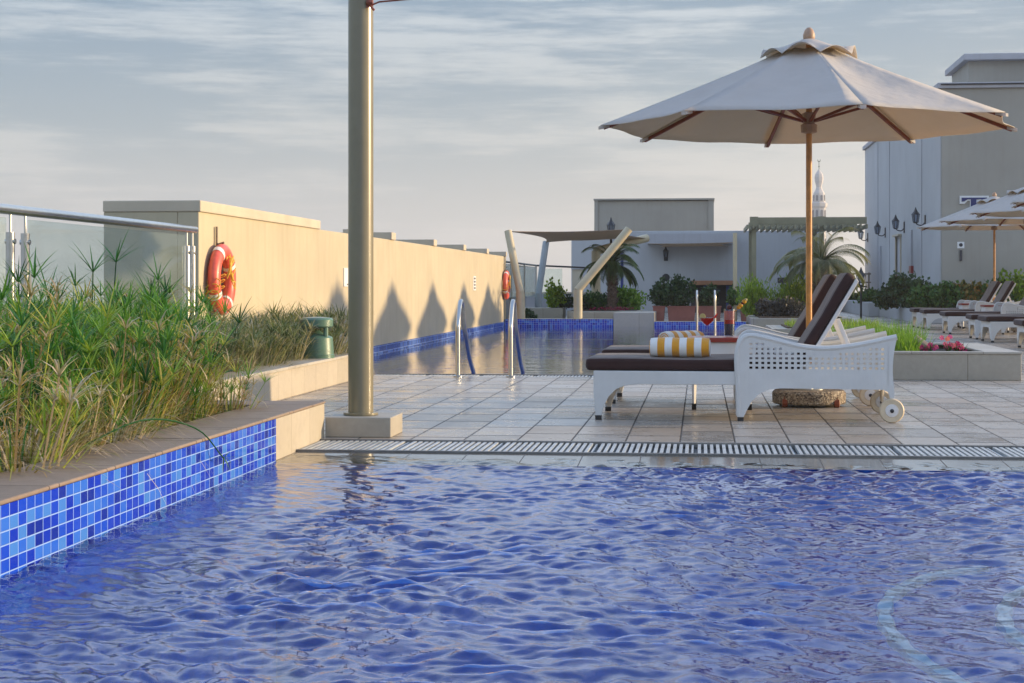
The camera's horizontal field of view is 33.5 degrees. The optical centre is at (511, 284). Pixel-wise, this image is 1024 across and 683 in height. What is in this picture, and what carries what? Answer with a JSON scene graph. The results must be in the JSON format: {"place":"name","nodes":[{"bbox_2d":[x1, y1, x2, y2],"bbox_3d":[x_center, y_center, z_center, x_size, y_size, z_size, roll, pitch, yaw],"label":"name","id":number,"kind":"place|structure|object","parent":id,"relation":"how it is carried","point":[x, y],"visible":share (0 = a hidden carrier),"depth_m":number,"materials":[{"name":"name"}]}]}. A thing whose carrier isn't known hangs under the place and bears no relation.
{"place":"outdoors","nodes":[
{"label":"outdoors","id":0,"kind":"place"},
{"bbox_2d":[2,295,103,323],"bbox_3d":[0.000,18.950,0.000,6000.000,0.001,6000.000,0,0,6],"label":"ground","id":1,"kind":"structure","parent":0,"point":[38,298],"depth_m":2221.81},
{"bbox_2d":[812,160,827,254],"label":"minaret","id":2,"kind":"object","parent":1,"relation":"on","point":[819,204],"visible":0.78,"depth_m":329.20,"materials":[{"name":"stone"}]},
{"bbox_2d":[0,454,1023,682],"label":"pool water","id":3,"kind":"structure","parent":0,"point":[314,582],"depth_m":6.47,"materials":[{"name":"liquid"}]},
{"bbox_2d":[876,565,989,682],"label":"pool step edge","id":4,"kind":"object","parent":3,"relation":"in","point":[923,661],"visible":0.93,"depth_m":5.09,"materials":[{"name":"tile"}]},
{"bbox_2d":[994,586,1023,654],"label":"pool step edge","id":5,"kind":"object","parent":3,"relation":"in","point":[1005,612],"visible":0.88,"depth_m":5.20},
{"bbox_2d":[0,0,1023,294],"label":"sky","id":6,"kind":"structure","parent":0,"point":[488,115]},
{"bbox_2d":[373,327,734,374],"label":"pool water","id":7,"kind":"structure","parent":0,"point":[559,350],"depth_m":25.18,"materials":[{"name":"liquid"}]},
{"bbox_2d":[277,311,1023,445],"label":"terrace paving","id":8,"kind":"structure","parent":0,"point":[960,412],"depth_m":12.77,"materials":[{"name":"tile"}]},
{"bbox_2d":[0,400,324,588],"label":"raised planter","id":9,"kind":"object","parent":8,"relation":"on","point":[53,513],"visible":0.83,"depth_m":7.14,"materials":[{"name":"blue tile"}]},
{"bbox_2d":[0,365,45,449],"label":"papyrus plant","id":10,"kind":"object","parent":9,"relation":"on","point":[4,396],"visible":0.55,"depth_m":7.36,"materials":[{"name":"green plant"}]},
{"bbox_2d":[0,253,85,318],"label":"papyrus plant","id":11,"kind":"object","parent":9,"relation":"on","point":[15,277],"visible":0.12,"depth_m":10.28,"materials":[{"name":"green plant"}]},
{"bbox_2d":[0,243,90,432],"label":"papyrus plant","id":12,"kind":"object","parent":9,"relation":"on","point":[30,291],"visible":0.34,"depth_m":8.55,"materials":[{"name":"green plant"}]},
{"bbox_2d":[0,299,110,455],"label":"papyrus plant","id":13,"kind":"object","parent":9,"relation":"on","point":[21,322],"visible":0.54,"depth_m":7.51,"materials":[{"name":"green plant"}]},
{"bbox_2d":[0,337,122,486],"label":"papyrus plant","id":14,"kind":"object","parent":9,"relation":"on","point":[62,398],"visible":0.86,"depth_m":6.97,"materials":[{"name":"green plant"}]},
{"bbox_2d":[0,285,123,412],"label":"papyrus plant","id":15,"kind":"object","parent":9,"relation":"on","point":[51,296],"visible":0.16,"depth_m":8.51,"materials":[{"name":"green plant"}]},
{"bbox_2d":[0,288,131,448],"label":"papyrus plant","id":16,"kind":"object","parent":9,"relation":"on","point":[31,357],"visible":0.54,"depth_m":7.62,"materials":[{"name":"green plant"}]},
{"bbox_2d":[0,305,138,442],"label":"papyrus plant","id":17,"kind":"object","parent":9,"relation":"on","point":[76,348],"visible":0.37,"depth_m":8.05,"materials":[{"name":"green plant"}]},
{"bbox_2d":[0,394,141,472],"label":"grass clump","id":18,"kind":"object","parent":9,"relation":"on","point":[41,459],"visible":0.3,"depth_m":7.24,"materials":[{"name":"plant"}]},
{"bbox_2d":[0,287,153,440],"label":"papyrus plant","id":19,"kind":"object","parent":9,"relation":"on","point":[76,318],"visible":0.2,"depth_m":8.42,"materials":[{"name":"green plant"}]},
{"bbox_2d":[0,288,156,413],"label":"papyrus plant","id":20,"kind":"object","parent":9,"relation":"on","point":[92,314],"visible":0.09,"depth_m":9.20,"materials":[{"name":"green plant"}]},
{"bbox_2d":[5,362,161,452],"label":"papyrus plant","id":21,"kind":"object","parent":9,"relation":"on","point":[101,392],"visible":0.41,"depth_m":7.76,"materials":[{"name":"green plant"}]},
{"bbox_2d":[0,388,184,499],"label":"grass clump","id":22,"kind":"object","parent":9,"relation":"on","point":[68,451],"visible":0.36,"depth_m":7.35,"materials":[{"name":"plant"}]},
{"bbox_2d":[0,203,198,336],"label":"glass balustrade","id":23,"kind":"object","parent":9,"relation":"on","point":[189,253],"visible":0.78,"depth_m":12.49,"materials":[{"name":"silver metal"}]},
{"bbox_2d":[16,272,184,407],"bbox_3d":[-2.311,0.351,9.796,1.307,0.876,1.218,1,1,-17],"label":"papyrus plant","id":24,"kind":"object","parent":9,"relation":"on","point":[112,301],"visible":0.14,"depth_m":9.72,"materials":[{"name":"green plant"}]},
{"bbox_2d":[8,311,205,440],"bbox_3d":[-2.011,0.448,8.324,1.053,0.680,0.975,-3,5,-23],"label":"papyrus plant","id":25,"kind":"object","parent":9,"relation":"on","point":[114,372],"visible":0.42,"depth_m":8.29,"materials":[{"name":"green plant"}]},
{"bbox_2d":[32,267,190,349],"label":"papyrus plant","id":26,"kind":"object","parent":9,"relation":"on","point":[90,295],"visible":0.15,"depth_m":12.07,"materials":[{"name":"green plant"}]},
{"bbox_2d":[17,279,207,435],"bbox_3d":[-2.016,0.380,8.824,1.113,0.816,1.038,1,-3,15],"label":"papyrus plant","id":27,"kind":"object","parent":9,"relation":"on","point":[163,345],"visible":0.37,"depth_m":8.74,"materials":[{"name":"green plant"}]},
{"bbox_2d":[37,271,188,378],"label":"papyrus plant","id":28,"kind":"object","parent":9,"relation":"on","point":[125,294],"visible":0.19,"depth_m":11.01,"materials":[{"name":"green plant"}]},
{"bbox_2d":[27,380,216,489],"bbox_3d":[-1.892,0.726,8.069,1.117,0.529,1.035,0,0,-45],"label":"grass clump","id":29,"kind":"object","parent":9,"relation":"on","point":[133,429],"visible":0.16,"depth_m":8.16,"materials":[{"name":"plant"}]},
{"bbox_2d":[31,289,222,434],"bbox_3d":[-1.955,0.381,8.746,1.051,0.814,1.157,2,-3,13],"label":"papyrus plant","id":30,"kind":"object","parent":9,"relation":"on","point":[160,368],"visible":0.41,"depth_m":8.64,"materials":[{"name":"green plant"}]},
{"bbox_2d":[28,284,231,429],"bbox_3d":[-2.012,0.395,9.116,1.128,0.799,1.269,0,0,-35],"label":"papyrus plant","id":31,"kind":"object","parent":9,"relation":"on","point":[193,339],"visible":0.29,"depth_m":9.15,"materials":[{"name":"green plant"}]},
{"bbox_2d":[101,348,215,429],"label":"papyrus plant","id":32,"kind":"object","parent":9,"relation":"on","point":[192,364],"visible":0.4,"depth_m":9.00,"materials":[{"name":"green plant"}]},
{"bbox_2d":[91,317,264,422],"bbox_3d":[-2.016,0.479,9.616,1.158,0.616,1.179,-4,5,-29],"label":"papyrus plant","id":33,"kind":"object","parent":9,"relation":"on","point":[183,373],"visible":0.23,"depth_m":9.57,"materials":[{"name":"green plant"}]},
{"bbox_2d":[124,340,236,425],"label":"papyrus plant","id":34,"kind":"object","parent":9,"relation":"on","point":[204,386],"visible":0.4,"depth_m":9.31,"materials":[{"name":"green plant"}]},
{"bbox_2d":[98,287,265,424],"bbox_3d":[-1.915,0.387,9.557,1.148,0.805,0.992,-2,-4,36],"label":"papyrus plant","id":35,"kind":"object","parent":9,"relation":"on","point":[237,319],"visible":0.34,"depth_m":9.46,"materials":[{"name":"green plant"}]},
{"bbox_2d":[127,301,250,421],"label":"papyrus plant","id":36,"kind":"object","parent":9,"relation":"on","point":[223,340],"visible":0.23,"depth_m":10.14,"materials":[{"name":"green plant"}]},
{"bbox_2d":[139,284,239,377],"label":"papyrus plant","id":37,"kind":"object","parent":9,"relation":"on","point":[209,307],"visible":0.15,"depth_m":12.65,"materials":[{"name":"green plant"}]},
{"bbox_2d":[166,363,241,421],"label":"papyrus plant","id":38,"kind":"object","parent":9,"relation":"on","point":[226,396],"visible":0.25,"depth_m":9.82,"materials":[{"name":"green plant"}]},
{"bbox_2d":[199,319,274,371],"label":"grass clump","id":39,"kind":"object","parent":9,"relation":"on","point":[257,346],"visible":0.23,"depth_m":13.62,"materials":[{"name":"green plant"}]},
{"bbox_2d":[192,352,289,415],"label":"papyrus plant","id":40,"kind":"object","parent":9,"relation":"on","point":[244,385],"visible":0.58,"depth_m":9.92,"materials":[{"name":"green plant"}]},
{"bbox_2d":[203,322,282,369],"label":"grass clump","id":41,"kind":"object","parent":9,"relation":"on","point":[243,352],"visible":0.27,"depth_m":13.77,"materials":[{"name":"green plant"}]},
{"bbox_2d":[219,313,316,370],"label":"grass clump","id":42,"kind":"object","parent":9,"relation":"on","point":[269,345],"visible":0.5,"depth_m":14.51,"materials":[{"name":"green plant"}]},
{"bbox_2d":[234,312,305,364],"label":"grass clump","id":43,"kind":"object","parent":9,"relation":"on","point":[296,339],"visible":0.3,"depth_m":14.76,"materials":[{"name":"green plant"}]},
{"bbox_2d":[239,311,320,360],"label":"grass clump","id":44,"kind":"object","parent":9,"relation":"on","point":[303,341],"visible":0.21,"depth_m":15.61,"materials":[{"name":"green plant"}]},
{"bbox_2d":[275,309,347,355],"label":"grass clump","id":45,"kind":"object","parent":9,"relation":"on","point":[335,335],"visible":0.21,"depth_m":16.83,"materials":[{"name":"green plant"}]},
{"bbox_2d":[184,351,347,400],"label":"planter wall","id":46,"kind":"structure","parent":8,"relation":"on","point":[301,377],"depth_m":14.55,"materials":[{"name":"beige stone"}]},
{"bbox_2d":[299,317,334,358],"bbox_3d":[-1.847,0.494,16.050,0.344,0.388,0.344,0,0,6],"label":"garden speaker","id":47,"kind":"object","parent":46,"relation":"on","point":[323,342],"visible":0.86,"depth_m":15.92},
{"bbox_2d":[103,200,506,354],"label":"parapet wall","id":48,"kind":"structure","parent":8,"relation":"on","point":[421,287],"depth_m":19.83,"materials":[{"name":"beige paint"}]},
{"bbox_2d":[205,227,235,315],"bbox_3d":[-2.726,-0.130,16.003,0.169,0.840,0.707,0,0,6],"label":"life ring","id":49,"kind":"object","parent":48,"relation":"attached to","point":[222,256],"visible":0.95,"depth_m":15.86,"materials":[{"name":"orange plastic"}]},
{"bbox_2d":[325,0,403,437],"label":"shade sail pole","id":50,"kind":"object","parent":8,"relation":"on","point":[360,418],"visible":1,"depth_m":10.72,"materials":[{"name":"metal"}]},
{"bbox_2d":[374,373,592,376],"bbox_3d":[0.616,0.980,17.805,4.190,0.061,0.430,0,0,6],"label":"overflow grate","id":51,"kind":"object","parent":8,"relation":"on","point":[518,375],"visible":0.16,"depth_m":18.03,"materials":[{"name":"white plastic"}]},
{"bbox_2d":[453,299,524,376],"bbox_3d":[-0.213,0.823,18.231,0.650,1.354,1.454,0,0,6],"label":"pool ladder","id":52,"kind":"object","parent":8,"relation":"on","point":[461,315],"visible":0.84,"depth_m":17.68,"materials":[{"name":"silver metal"}]},
{"bbox_2d":[535,241,548,306],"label":"bent post","id":53,"kind":"object","parent":8,"relation":"on","point":[541,274],"visible":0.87,"depth_m":49.11,"materials":[{"name":"metal"}]},
{"bbox_2d":[525,307,565,317],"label":"stone planter","id":54,"kind":"object","parent":8,"relation":"on","point":[546,312],"visible":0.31,"depth_m":43.67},
{"bbox_2d":[544,276,567,307],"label":"upright shrub","id":55,"kind":"object","parent":54,"relation":"on","point":[553,297],"visible":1,"depth_m":43.90,"materials":[{"name":"green plant"}]},
{"bbox_2d":[506,261,588,301],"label":"glass screen","id":56,"kind":"object","parent":8,"relation":"on","point":[528,274],"visible":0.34,"depth_m":49.48,"materials":[{"name":"clear glass"}]},
{"bbox_2d":[506,292,601,318],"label":"end parapet","id":57,"kind":"structure","parent":8,"relation":"on","point":[529,301],"depth_m":51.37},
{"bbox_2d":[567,309,642,318],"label":"stone planter","id":58,"kind":"object","parent":8,"relation":"on","point":[597,314],"visible":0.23,"depth_m":40.95,"materials":[{"name":"beige stone"}]},
{"bbox_2d":[583,289,606,309],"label":"round bush","id":59,"kind":"object","parent":58,"relation":"on","point":[597,300],"visible":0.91,"depth_m":44.02,"materials":[{"name":"green plant"}]},
{"bbox_2d":[579,243,643,309],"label":"palm tree","id":60,"kind":"object","parent":58,"relation":"on","point":[611,267],"visible":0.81,"depth_m":43.10,"materials":[{"name":"plant"}]},
{"bbox_2d":[616,284,648,309],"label":"round bush","id":61,"kind":"object","parent":58,"relation":"on","point":[628,298],"visible":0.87,"depth_m":43.89,"materials":[{"name":"green plant"}]},
{"bbox_2d":[591,234,649,293],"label":"bent post","id":62,"kind":"object","parent":8,"relation":"on","point":[595,255],"visible":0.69,"depth_m":45.52,"materials":[{"name":"metal"}]},
{"bbox_2d":[505,318,747,326],"bbox_3d":[2.681,1.022,39.847,5.610,0.455,1.000,0,0,6],"label":"pool end ledge","id":63,"kind":"object","parent":8,"relation":"on","point":[552,322],"visible":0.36,"depth_m":39.47,"materials":[{"name":"blue tile"}]},
{"bbox_2d":[504,230,524,318],"bbox_3d":[0.052,-0.253,40.085,0.219,2.110,0.688,0,0,-39],"label":"bent post","id":64,"kind":"object","parent":63,"relation":"on","point":[520,301],"visible":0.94,"depth_m":39.93,"materials":[{"name":"metal"}]},
{"bbox_2d":[574,227,631,318],"bbox_3d":[2.138,-0.291,39.992,1.404,2.179,0.209,0,0,-9],"label":"bent post","id":65,"kind":"object","parent":63,"relation":"on","point":[602,260],"visible":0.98,"depth_m":39.89,"materials":[{"name":"metal"}]},
{"bbox_2d":[512,229,642,241],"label":"shade sail","id":66,"kind":"object","parent":65,"relation":"attached to","point":[578,235],"visible":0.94,"depth_m":42.23,"materials":[{"name":"beige fabric"}]},
{"bbox_2d":[614,311,655,326],"bbox_3d":[2.973,0.845,40.760,0.930,0.410,2.920,0,0,6],"label":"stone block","id":67,"kind":"object","parent":8,"relation":"on","point":[634,318],"visible":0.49,"depth_m":39.32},
{"bbox_2d":[277,451,1023,471],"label":"pool overflow ledge","id":68,"kind":"object","parent":8,"relation":"on","point":[769,462],"visible":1,"depth_m":9.38,"materials":[{"name":"beige tile"}]},
{"bbox_2d":[296,438,1023,458],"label":"overflow grate","id":69,"kind":"object","parent":8,"relation":"on","point":[698,448],"visible":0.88,"depth_m":10.00,"materials":[{"name":"white plastic"}]},
{"bbox_2d":[667,306,695,320],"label":"trough planter","id":70,"kind":"object","parent":8,"relation":"on","point":[681,313],"visible":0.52,"depth_m":41.50,"materials":[{"name":"ceramic"}]},
{"bbox_2d":[647,276,672,306],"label":"trough bush","id":71,"kind":"object","parent":70,"relation":"on","point":[659,294],"visible":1,"depth_m":41.68,"materials":[{"name":"green plant"}]},
{"bbox_2d":[667,273,697,305],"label":"trough bush","id":72,"kind":"object","parent":70,"relation":"on","point":[680,295],"visible":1,"depth_m":41.63,"materials":[{"name":"green plant"}]},
{"bbox_2d":[688,336,751,409],"bbox_3d":[1.620,0.675,13.152,0.510,0.550,0.500,0,0,6],"label":"side table","id":73,"kind":"object","parent":8,"relation":"on","point":[723,344],"visible":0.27,"depth_m":12.92,"materials":[{"name":"white plastic"}]},
{"bbox_2d":[724,298,746,334],"bbox_3d":[1.722,0.250,13.090,0.183,0.298,0.088,0,0,6],"label":"highball glass","id":74,"kind":"object","parent":73,"relation":"on","point":[729,321],"visible":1,"depth_m":13.07,"materials":[{"name":"red"}]},
{"bbox_2d":[602,274,878,405],"bbox_3d":[1.863,0.432,13.930,2.205,1.036,0.962,0,0,7],"label":"sun lounger","id":75,"kind":"object","parent":8,"relation":"on","point":[821,290],"visible":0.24,"depth_m":13.49,"materials":[{"name":"plastic"}]},
{"bbox_2d":[586,273,903,422],"bbox_3d":[1.666,0.432,12.280,2.205,1.036,0.962,0,0,8],"label":"sun lounger","id":76,"kind":"object","parent":8,"relation":"on","point":[752,377],"visible":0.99,"depth_m":11.82,"materials":[{"name":"plastic"}]},
{"bbox_2d":[649,337,710,356],"bbox_3d":[1.195,0.443,12.082,0.427,0.144,0.157,0,0,11],"label":"rolled towel","id":77,"kind":"object","parent":76,"relation":"on","point":[677,347],"visible":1,"depth_m":12.02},
{"bbox_2d":[746,315,851,327],"bbox_3d":[6.533,0.830,39.018,2.190,0.240,3.600,0,0,6],"label":"stone planter","id":78,"kind":"object","parent":8,"relation":"on","point":[761,321],"visible":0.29,"depth_m":37.32,"materials":[{"name":"beige stone"}]},
{"bbox_2d":[735,273,773,316],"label":"feathery bush","id":79,"kind":"object","parent":78,"relation":"on","point":[752,294],"visible":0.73,"depth_m":39.37,"materials":[{"name":"green plant"}]},
{"bbox_2d":[753,297,783,316],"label":"shrub","id":80,"kind":"object","parent":78,"relation":"on","point":[766,307],"visible":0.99,"depth_m":38.26,"materials":[{"name":"purple plant"}]},
{"bbox_2d":[762,272,812,304],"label":"feathery bush","id":81,"kind":"object","parent":78,"relation":"on","point":[792,290],"visible":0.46,"depth_m":39.30,"materials":[{"name":"green plant"}]},
{"bbox_2d":[776,295,805,316],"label":"shrub","id":82,"kind":"object","parent":78,"relation":"on","point":[791,308],"visible":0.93,"depth_m":38.27,"materials":[{"name":"purple plant"}]},
{"bbox_2d":[767,227,870,295],"bbox_3d":[7.110,-0.316,39.240,2.282,2.071,2.145,0,0,-30],"label":"palm tree","id":83,"kind":"object","parent":78,"relation":"on","point":[822,265],"visible":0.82,"depth_m":39.04,"materials":[{"name":"plant"}]},
{"bbox_2d":[743,216,867,285],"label":"pergola","id":84,"kind":"object","parent":8,"relation":"on","point":[820,224],"visible":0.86,"depth_m":49.49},
{"bbox_2d":[598,27,1016,407],"bbox_3d":[2.338,-0.538,13.380,3.086,2.974,3.086,0,0,-25],"label":"garden umbrella","id":85,"kind":"object","parent":8,"relation":"on","point":[808,89],"visible":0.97,"depth_m":13.24,"materials":[{"name":"fabric"}]},
{"bbox_2d":[841,300,968,323],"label":"stone planter","id":86,"kind":"object","parent":8,"relation":"on","point":[869,309],"visible":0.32,"depth_m":51.11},
{"bbox_2d":[872,278,910,309],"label":"shrub","id":87,"kind":"object","parent":86,"relation":"on","point":[882,300],"visible":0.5,"depth_m":45.47,"materials":[{"name":"green plant"}]},
{"bbox_2d":[886,270,930,307],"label":"shrub","id":88,"kind":"object","parent":86,"relation":"on","point":[901,286],"visible":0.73,"depth_m":44.80,"materials":[{"name":"green plant"}]},
{"bbox_2d":[904,280,939,307],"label":"shrub","id":89,"kind":"object","parent":86,"relation":"on","point":[919,297],"visible":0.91,"depth_m":44.19,"materials":[{"name":"green plant"}]},
{"bbox_2d":[926,280,964,307],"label":"shrub","id":90,"kind":"object","parent":86,"relation":"on","point":[944,291],"visible":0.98,"depth_m":43.93,"materials":[{"name":"green plant"}]},
{"bbox_2d":[998,268,1023,301],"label":"shrub","id":91,"kind":"object","parent":86,"relation":"on","point":[1018,288],"visible":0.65,"depth_m":43.81,"materials":[{"name":"green plant"}]},
{"bbox_2d":[862,53,1023,290],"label":"grey building","id":92,"kind":"structure","parent":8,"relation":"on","point":[932,179],"depth_m":45.18,"materials":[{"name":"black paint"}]},
{"bbox_2d":[893,343,1022,380],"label":"stone planter","id":93,"kind":"object","parent":8,"relation":"on","point":[978,361],"visible":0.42,"depth_m":16.94,"materials":[{"name":"grey stone"}]},
{"bbox_2d":[909,281,1013,327],"bbox_3d":[10.026,0.432,37.879,2.205,1.036,0.962,0,0,6],"label":"sun lounger","id":94,"kind":"object","parent":8,"relation":"on","point":[991,291],"visible":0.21,"depth_m":37.56,"materials":[{"name":"white plastic"}]},
{"bbox_2d":[919,281,1020,329],"bbox_3d":[9.840,0.432,36.185,2.205,1.036,0.962,0,0,6],"label":"sun lounger","id":95,"kind":"object","parent":8,"relation":"on","point":[929,316],"visible":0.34,"depth_m":35.86,"materials":[{"name":"white plastic"}]},
{"bbox_2d":[917,192,1023,299],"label":"garden umbrella","id":96,"kind":"object","parent":8,"relation":"on","point":[935,225],"visible":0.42,"depth_m":37.92,"materials":[{"name":"fabric"}]},
{"bbox_2d":[939,187,1023,331],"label":"garden umbrella","id":97,"kind":"object","parent":8,"relation":"on","point":[965,217],"visible":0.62,"depth_m":34.11,"materials":[{"name":"fabric"}]},
{"bbox_2d":[939,297,1023,333],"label":"sun lounger","id":98,"kind":"object","parent":8,"relation":"on","point":[950,319],"visible":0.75,"depth_m":32.78,"materials":[{"name":"plastic"}]},
{"bbox_2d":[965,314,1023,339],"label":"sun lounger","id":99,"kind":"object","parent":8,"relation":"on","point":[974,323],"visible":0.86,"depth_m":29.65,"materials":[{"name":"white plastic"}]},
{"bbox_2d":[969,193,1023,217],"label":"garden umbrella","id":100,"kind":"object","parent":8,"relation":"on","point":[1004,208],"visible":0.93,"depth_m":30.21,"materials":[{"name":"white fabric"}]},
{"bbox_2d":[977,315,1023,342],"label":"sun lounger","id":101,"kind":"object","parent":8,"relation":"on","point":[993,324],"visible":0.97,"depth_m":28.03,"materials":[{"name":"plastic"}]},
{"bbox_2d":[571,231,818,312],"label":"bar building","id":102,"kind":"structure","parent":0,"point":[703,265],"depth_m":59.57,"materials":[{"name":"paint"}]},
{"bbox_2d":[593,198,714,230],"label":"block","id":103,"kind":"structure","parent":102,"relation":"on","point":[665,214],"depth_m":71.76,"materials":[{"name":"paint"}]},
{"bbox_2d":[698,306,721,320],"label":"trough planter","id":104,"kind":"object","parent":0,"point":[708,311],"visible":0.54,"depth_m":41.42,"materials":[{"name":"ceramic"}]},
{"bbox_2d":[698,281,719,305],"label":"trough bush","id":105,"kind":"object","parent":104,"relation":"on","point":[706,296],"visible":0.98,"depth_m":41.55,"materials":[{"name":"green plant"}]},
{"bbox_2d":[864,321,931,350],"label":"grass","id":106,"kind":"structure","parent":0,"point":[906,345],"depth_m":17.53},
{"label":"pool floor","id":107,"kind":"structure","parent":0,"visible":0},
{"bbox_2d":[0,470,276,682],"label":"pool side wall","id":108,"kind":"structure","parent":107,"relation":"on","point":[260,660],"depth_m":7.39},
{"bbox_2d":[277,463,1023,682],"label":"pool end wall","id":109,"kind":"structure","parent":107,"relation":"on","point":[729,670],"depth_m":9.20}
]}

